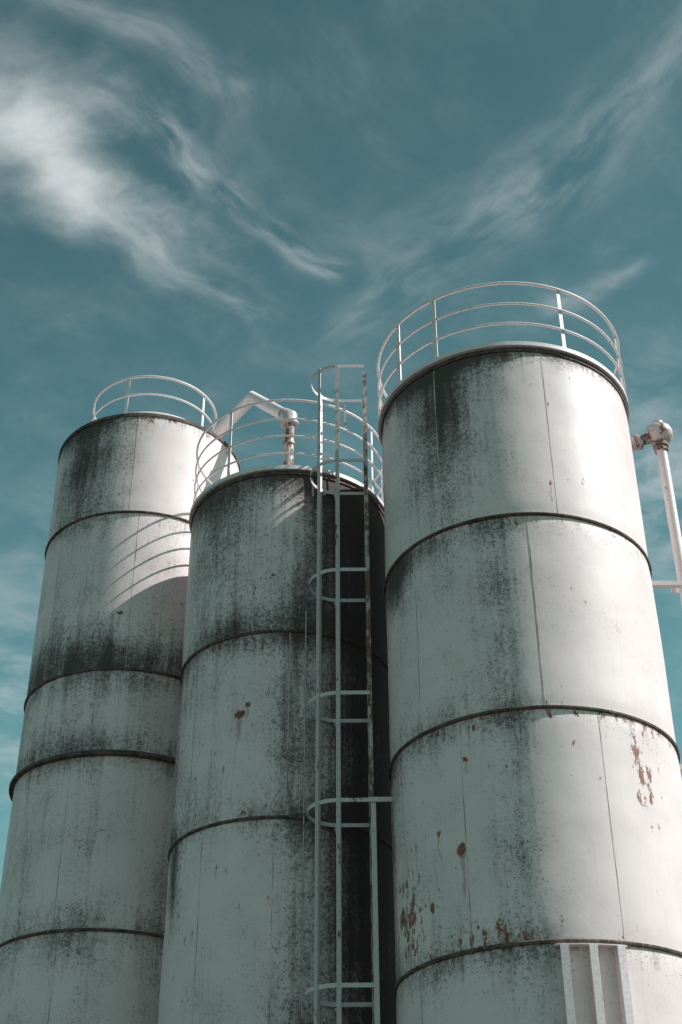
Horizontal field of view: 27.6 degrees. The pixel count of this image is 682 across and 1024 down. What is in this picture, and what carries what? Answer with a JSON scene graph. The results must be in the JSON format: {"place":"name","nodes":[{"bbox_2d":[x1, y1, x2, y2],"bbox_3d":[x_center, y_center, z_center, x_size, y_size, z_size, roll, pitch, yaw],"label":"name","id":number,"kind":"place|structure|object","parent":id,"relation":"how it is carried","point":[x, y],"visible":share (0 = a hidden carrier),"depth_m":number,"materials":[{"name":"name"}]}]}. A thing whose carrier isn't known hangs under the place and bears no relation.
{"place":"outdoors","nodes":[
{"label":"outdoors","id":0,"kind":"place"},
{"bbox_2d":[0,0,681,886],"label":"sky","id":1,"kind":"structure","parent":0,"point":[228,200],"materials":[{"name":"teal"}]},
{"label":"ground","id":2,"kind":"structure","parent":0,"visible":0},
{"bbox_2d":[0,375,240,1023],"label":"grain silo","id":3,"kind":"object","parent":2,"relation":"on","point":[83,890],"visible":0.7,"depth_m":20.48,"materials":[{"name":"paint"}]},
{"bbox_2d":[158,399,396,1023],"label":"grain silo","id":4,"kind":"object","parent":2,"relation":"on","point":[238,946],"visible":0.9,"depth_m":18.01,"materials":[{"name":"paint"}]},
{"bbox_2d":[212,391,298,464],"bbox_3d":[-1.720,-0.462,24.193,0.316,4.095,2.707,29,-44,-35],"label":"transfer pipe","id":5,"kind":"object","parent":4,"relation":"on","point":[274,409],"visible":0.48,"depth_m":24.30,"materials":[{"name":"metal"}]},
{"bbox_2d":[377,281,681,1023],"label":"grain silo","id":6,"kind":"object","parent":2,"relation":"on","point":[535,778],"visible":1,"depth_m":16.02,"materials":[{"name":"paint"}]},
{"bbox_2d":[305,364,391,1023],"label":"caged ladder","id":7,"kind":"object","parent":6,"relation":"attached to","point":[339,985],"visible":0.99,"depth_m":17.41,"materials":[{"name":"metal"}]},
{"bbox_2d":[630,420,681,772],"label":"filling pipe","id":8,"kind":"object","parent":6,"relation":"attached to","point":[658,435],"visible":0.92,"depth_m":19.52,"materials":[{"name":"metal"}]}
]}

